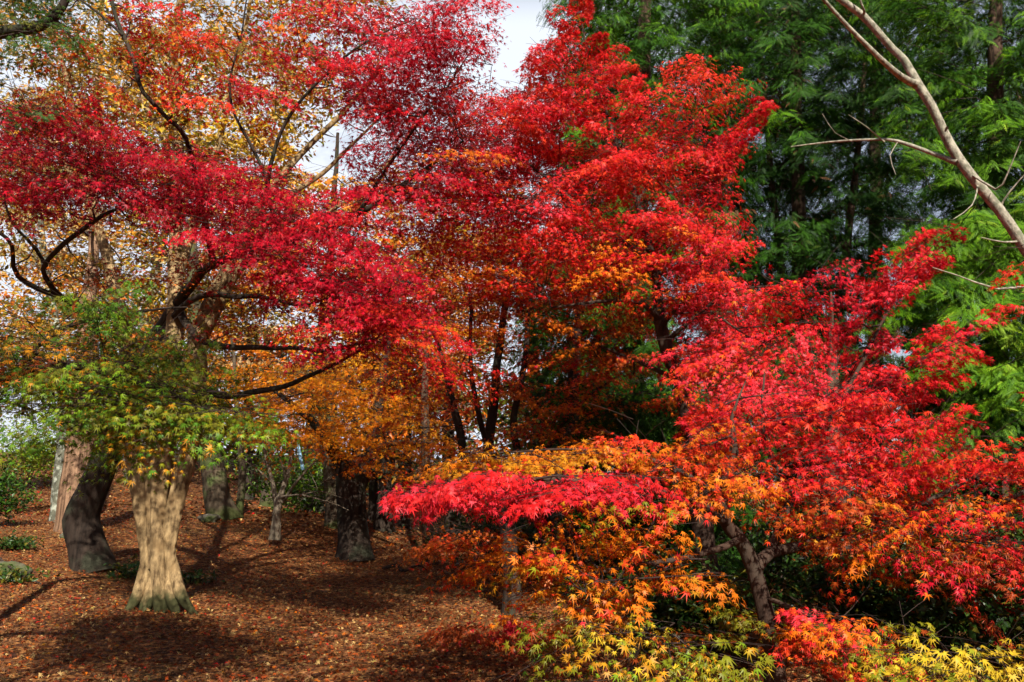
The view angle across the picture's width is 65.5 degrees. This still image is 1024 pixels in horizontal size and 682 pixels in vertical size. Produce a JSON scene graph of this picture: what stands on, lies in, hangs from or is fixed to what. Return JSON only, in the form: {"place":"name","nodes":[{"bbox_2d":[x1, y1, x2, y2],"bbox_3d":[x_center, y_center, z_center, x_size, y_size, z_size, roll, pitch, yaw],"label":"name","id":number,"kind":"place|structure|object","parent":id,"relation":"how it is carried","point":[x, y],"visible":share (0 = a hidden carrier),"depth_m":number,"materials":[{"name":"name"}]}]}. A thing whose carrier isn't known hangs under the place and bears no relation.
{"place":"outdoors","nodes":[
{"label":"outdoors","id":0,"kind":"place"},
{"bbox_2d":[0,452,1023,681],"bbox_3d":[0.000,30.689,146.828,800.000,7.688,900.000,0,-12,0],"label":"ground","id":1,"kind":"structure","parent":0,"point":[250,563],"depth_m":9.58,"materials":[{"name":"brown soil"}]},
{"bbox_2d":[0,561,32,575],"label":"stone","id":2,"kind":"object","parent":1,"relation":"on","point":[20,565],"visible":0.41,"depth_m":10.47,"materials":[{"name":"grey stone"}]},
{"bbox_2d":[0,451,42,524],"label":"shrub","id":3,"kind":"object","parent":1,"relation":"on","point":[8,480],"visible":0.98,"depth_m":14.93,"materials":[{"name":"green plant"}]},
{"bbox_2d":[0,557,43,584],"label":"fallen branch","id":4,"kind":"object","parent":1,"relation":"on","point":[1,559],"visible":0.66,"depth_m":10.38,"materials":[{"name":"brown wood"}]},
{"bbox_2d":[0,530,44,549],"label":"shrub","id":5,"kind":"object","parent":1,"relation":"on","point":[11,542],"visible":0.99,"depth_m":12.51,"materials":[{"name":"green plant"}]},
{"bbox_2d":[0,405,56,488],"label":"shrub","id":6,"kind":"object","parent":1,"relation":"on","point":[36,464],"visible":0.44,"depth_m":23.47,"materials":[{"name":"green plant"}]},
{"bbox_2d":[0,563,59,583],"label":"shrub","id":7,"kind":"object","parent":1,"relation":"on","point":[13,576],"visible":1,"depth_m":10.02,"materials":[{"name":"green plant"}]},
{"bbox_2d":[0,22,144,521],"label":"lichen tree","id":8,"kind":"object","parent":1,"relation":"on","point":[57,470],"visible":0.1,"depth_m":16.50,"materials":[{"name":"grey plant"}]},
{"bbox_2d":[0,0,197,532],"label":"shaggy tree","id":9,"kind":"object","parent":1,"relation":"on","point":[69,472],"visible":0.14,"depth_m":15.09,"materials":[{"name":"brown plant"}]},
{"bbox_2d":[104,553,139,579],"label":"shrub","id":10,"kind":"object","parent":1,"relation":"on","point":[123,570],"visible":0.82,"depth_m":11.04,"materials":[{"name":"green plant"}]},
{"bbox_2d":[0,0,309,496],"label":"maple tree","id":11,"kind":"object","parent":1,"relation":"on","point":[37,376],"visible":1,"depth_m":5.20,"materials":[{"name":"green plant"}]},
{"bbox_2d":[101,373,218,459],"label":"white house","id":12,"kind":"structure","parent":1,"relation":"on","point":[144,419],"depth_m":36.10,"materials":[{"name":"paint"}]},
{"bbox_2d":[0,9,330,482],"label":"golden tree","id":13,"kind":"object","parent":1,"relation":"on","point":[70,256],"visible":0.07,"depth_m":26.17,"materials":[{"name":"orange plant"}]},
{"bbox_2d":[180,567,224,586],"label":"shrub","id":14,"kind":"object","parent":1,"relation":"on","point":[190,579],"visible":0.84,"depth_m":11.08,"materials":[{"name":"green plant"}]},
{"bbox_2d":[198,514,220,522],"bbox_3d":[-6.686,3.945,17.552,0.501,0.274,0.347,0,-12,0],"label":"stone","id":15,"kind":"object","parent":1,"relation":"on","point":[211,518],"visible":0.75,"depth_m":17.48,"materials":[{"name":"grey stone"}]},
{"bbox_2d":[0,0,424,614],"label":"crape myrtle tree","id":16,"kind":"object","parent":1,"relation":"on","point":[158,586],"visible":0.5,"depth_m":10.16,"materials":[{"name":"orange plant"}]},
{"bbox_2d":[123,211,303,519],"bbox_3d":[-7.470,0.262,19.869,4.476,8.548,5.158,5,-13,-21],"label":"mossy tree","id":17,"kind":"object","parent":1,"relation":"on","point":[218,499],"visible":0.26,"depth_m":18.67,"materials":[{"name":"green plant"}]},
{"bbox_2d":[181,312,314,499],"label":"woodland tree","id":18,"kind":"object","parent":1,"relation":"on","point":[250,472],"visible":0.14,"depth_m":24.67,"materials":[{"name":"brown plant"}]},
{"bbox_2d":[207,320,330,506],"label":"woodland tree","id":19,"kind":"object","parent":1,"relation":"on","point":[265,503],"visible":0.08,"depth_m":23.65,"materials":[{"name":"brown plant"}]},
{"bbox_2d":[0,0,558,572],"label":"maple tree","id":20,"kind":"object","parent":1,"relation":"on","point":[82,528],"visible":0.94,"depth_m":7.58,"materials":[{"name":"red plant"}]},
{"bbox_2d":[237,420,347,539],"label":"bare sapling","id":21,"kind":"object","parent":1,"relation":"on","point":[279,498],"visible":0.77,"depth_m":15.58,"materials":[{"name":"grey plant"}]},
{"bbox_2d":[227,420,368,512],"bbox_3d":[-5.499,3.381,20.847,4.190,2.303,4.800,0,-12,0],"label":"shrub","id":22,"kind":"object","parent":1,"relation":"on","point":[310,482],"visible":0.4,"depth_m":20.28,"materials":[{"name":"green plant"}]},
{"bbox_2d":[183,203,497,561],"bbox_3d":[-3.757,0.204,16.065,7.186,8.260,7.372,0,-12,0],"label":"maple tree","id":23,"kind":"object","parent":1,"relation":"on","point":[352,481],"visible":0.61,"depth_m":15.24,"materials":[{"name":"orange plant"}]},
{"bbox_2d":[297,445,304,469],"bbox_3d":[-3.838,2.062,14.497,0.173,0.562,0.016,0,-12,0],"label":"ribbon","id":24,"kind":"object","parent":23,"relation":"hanging from","point":[301,459],"visible":0.71,"depth_m":14.48,"materials":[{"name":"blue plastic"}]},
{"bbox_2d":[249,345,432,528],"bbox_3d":[-4.368,2.336,19.100,3.988,4.522,5.333,7,-14,-28],"label":"woodland tree","id":25,"kind":"object","parent":1,"relation":"on","point":[330,519],"visible":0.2,"depth_m":18.06,"materials":[{"name":"brown plant"}]},
{"bbox_2d":[198,132,527,511],"bbox_3d":[-4.864,-0.922,24.831,13.005,12.303,8.641,0,-12,0],"label":"golden tree","id":26,"kind":"object","parent":1,"relation":"on","point":[333,180],"visible":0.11,"depth_m":23.46,"materials":[{"name":"orange plant"}]},
{"bbox_2d":[283,334,459,521],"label":"woodland tree","id":27,"kind":"object","parent":1,"relation":"on","point":[373,490],"visible":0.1,"depth_m":20.53,"materials":[{"name":"brown plant"}]},
{"bbox_2d":[303,337,480,533],"bbox_3d":[-2.817,2.193,19.070,4.334,5.059,4.998,0,-12,0],"label":"woodland tree","id":28,"kind":"object","parent":1,"relation":"on","point":[381,522],"visible":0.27,"depth_m":18.45,"materials":[{"name":"brown plant"}]},
{"bbox_2d":[339,349,485,529],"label":"woodland tree","id":29,"kind":"object","parent":1,"relation":"on","point":[404,519],"visible":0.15,"depth_m":21.61,"materials":[{"name":"brown plant"}]},
{"bbox_2d":[421,338,438,564],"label":"slim trunk tree","id":30,"kind":"object","parent":1,"relation":"on","point":[423,530],"visible":0.31,"depth_m":15.44,"materials":[{"name":"brown plant"}]},
{"bbox_2d":[364,348,524,538],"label":"woodland tree","id":31,"kind":"object","parent":1,"relation":"on","point":[448,515],"visible":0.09,"depth_m":19.69,"materials":[{"name":"brown plant"}]},
{"bbox_2d":[402,479,563,578],"bbox_3d":[-0.151,3.138,13.645,3.364,1.778,3.166,-2,-12,7],"label":"shrub","id":32,"kind":"object","parent":1,"relation":"on","point":[486,525],"visible":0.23,"depth_m":13.32,"materials":[{"name":"green plant"}]},
{"bbox_2d":[346,215,672,663],"bbox_3d":[-0.036,0.660,9.852,4.419,5.587,5.575,0,-12,0],"label":"maple tree","id":33,"kind":"object","parent":1,"relation":"on","point":[487,431],"visible":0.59,"depth_m":10.24,"materials":[{"name":"orange plant"}]},
{"bbox_2d":[0,463,1023,681],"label":"fallen leaves","id":34,"kind":"object","parent":1,"relation":"on","point":[275,644],"depth_m":8.30,"materials":[{"name":"brown plant"}]},
{"bbox_2d":[340,191,691,547],"bbox_3d":[-0.006,0.190,20.089,9.709,9.826,7.612,0,-12,0],"label":"russet tree","id":35,"kind":"object","parent":1,"relation":"on","point":[535,442],"visible":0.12,"depth_m":18.67,"materials":[{"name":"orange plant"}]},
{"bbox_2d":[561,234,591,598],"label":"dark trunk tree","id":36,"kind":"object","parent":1,"relation":"on","point":[567,431],"visible":0.2,"depth_m":10.95,"materials":[{"name":"brown wood"}]},
{"bbox_2d":[144,286,1023,563],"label":"distant woods","id":37,"kind":"object","parent":1,"relation":"on","point":[229,448],"visible":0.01,"depth_m":31.62,"materials":[{"name":"green plant"}]},
{"bbox_2d":[355,0,880,635],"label":"maple tree","id":38,"kind":"object","parent":1,"relation":"on","point":[615,164],"visible":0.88,"depth_m":8.16,"materials":[{"name":"red plant"}]},
{"bbox_2d":[488,597,776,681],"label":"maple sapling","id":39,"kind":"object","parent":1,"relation":"on","point":[634,650],"visible":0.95,"depth_m":4.49,"materials":[{"name":"yellow plant"}]},
{"bbox_2d":[499,471,772,585],"bbox_3d":[1.812,2.766,12.045,4.112,1.841,3.796,-9,-15,35],"label":"shrub","id":40,"kind":"object","parent":1,"relation":"on","point":[551,516],"visible":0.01,"depth_m":11.95,"materials":[{"name":"green plant"}]},
{"bbox_2d":[493,0,788,576],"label":"cypress tree","id":41,"kind":"object","parent":1,"relation":"on","point":[640,41],"visible":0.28,"depth_m":13.29,"materials":[{"name":"green plant"}]},
{"bbox_2d":[550,355,771,612],"bbox_3d":[2.102,1.993,10.616,3.251,3.669,3.746,0,-12,0],"label":"tree","id":42,"kind":"object","parent":1,"relation":"on","point":[646,426],"visible":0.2,"depth_m":9.84,"materials":[{"name":"green plant"}]},
{"bbox_2d":[532,0,859,541],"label":"cypress tree","id":43,"kind":"object","parent":1,"relation":"on","point":[767,230],"visible":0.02,"depth_m":20.03,"materials":[{"name":"green plant"}]},
{"bbox_2d":[376,211,1023,681],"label":"maple tree","id":44,"kind":"object","parent":1,"relation":"on","point":[568,487],"visible":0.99,"depth_m":5.38,"materials":[{"name":"red plant"}]},
{"bbox_2d":[574,516,828,668],"bbox_3d":[1.684,2.201,7.193,2.337,1.233,1.700,0,-12,0],"label":"shrub","id":45,"kind":"object","parent":1,"relation":"on","point":[672,607],"visible":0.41,"depth_m":6.89,"materials":[{"name":"green plant"}]},
{"bbox_2d":[736,618,762,663],"bbox_3d":[2.125,2.634,6.801,0.424,0.521,0.282,0,-12,0],"label":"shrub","id":46,"kind":"object","parent":1,"relation":"on","point":[751,642],"visible":0.09,"depth_m":6.71,"materials":[{"name":"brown plant"}]},
{"bbox_2d":[670,468,906,608],"bbox_3d":[3.516,2.680,10.973,2.999,1.808,4.830,6,-13,-26],"label":"shrub","id":47,"kind":"object","parent":1,"relation":"on","point":[769,567],"visible":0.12,"depth_m":10.39,"materials":[{"name":"green plant"}]},
{"bbox_2d":[678,0,930,583],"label":"cypress tree","id":48,"kind":"object","parent":1,"relation":"on","point":[796,235],"visible":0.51,"depth_m":13.78,"materials":[{"name":"green plant"}]},
{"bbox_2d":[820,292,872,628],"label":"straight cypress trunk tree","id":49,"kind":"object","parent":1,"relation":"on","point":[834,376],"visible":0.13,"depth_m":9.01,"materials":[{"name":"brown plant"}]},
{"bbox_2d":[741,0,981,523],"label":"cypress tree","id":50,"kind":"object","parent":1,"relation":"on","point":[868,334],"visible":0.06,"depth_m":20.03,"materials":[{"name":"green plant"}]},
{"bbox_2d":[727,522,1001,660],"bbox_3d":[3.370,2.288,7.689,2.390,1.274,2.700,0,-12,0],"label":"shrub","id":51,"kind":"object","parent":1,"relation":"on","point":[818,575],"visible":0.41,"depth_m":7.26,"materials":[{"name":"green plant"}]},
{"bbox_2d":[714,476,1020,608],"bbox_3d":[4.555,2.579,10.350,4.231,1.818,3.967,0,-12,0],"label":"shrub","id":52,"kind":"object","parent":1,"relation":"on","point":[778,513],"visible":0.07,"depth_m":10.32,"materials":[{"name":"green plant"}]},
{"bbox_2d":[899,356,914,550],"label":"thin shaded tree","id":53,"kind":"object","parent":1,"relation":"on","point":[910,440],"visible":0.08,"depth_m":10.09,"materials":[{"name":"brown plant"}]},
{"bbox_2d":[791,0,1023,289],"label":"bare tree","id":54,"kind":"object","parent":1,"relation":"on","point":[912,79],"visible":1,"depth_m":6.68,"materials":[{"name":"grey plant"}]},
{"bbox_2d":[794,595,1023,681],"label":"maple sapling","id":55,"kind":"object","parent":1,"relation":"on","point":[938,665],"visible":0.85,"depth_m":4.12,"materials":[{"name":"yellow plant"}]},
{"bbox_2d":[824,512,1023,681],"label":"shrub","id":56,"kind":"object","parent":1,"relation":"on","point":[974,632],"visible":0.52,"depth_m":6.59,"materials":[{"name":"green plant"}]},
{"bbox_2d":[844,460,1023,640],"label":"shrub","id":57,"kind":"object","parent":1,"relation":"on","point":[1002,530],"visible":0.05,"depth_m":8.72,"materials":[{"name":"green plant"}]},
{"bbox_2d":[850,0,1023,612],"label":"cypress tree","id":58,"kind":"object","parent":1,"relation":"on","point":[1000,383],"visible":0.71,"depth_m":10.99,"materials":[{"name":"green plant"}]},
{"bbox_2d":[863,446,1023,643],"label":"cypress tree","id":59,"kind":"object","parent":1,"relation":"on","point":[1005,495],"visible":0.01,"depth_m":8.60,"materials":[{"name":"green plant"}]},
{"bbox_2d":[879,9,1023,511],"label":"cypress tree","id":60,"kind":"object","parent":1,"relation":"on","point":[914,334],"visible":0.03,"depth_m":18.54,"materials":[{"name":"green plant"}]},
{"bbox_2d":[0,0,1023,492],"label":"sky","id":61,"kind":"structure","parent":0,"point":[519,25],"materials":[{"name":"white"}]}
]}

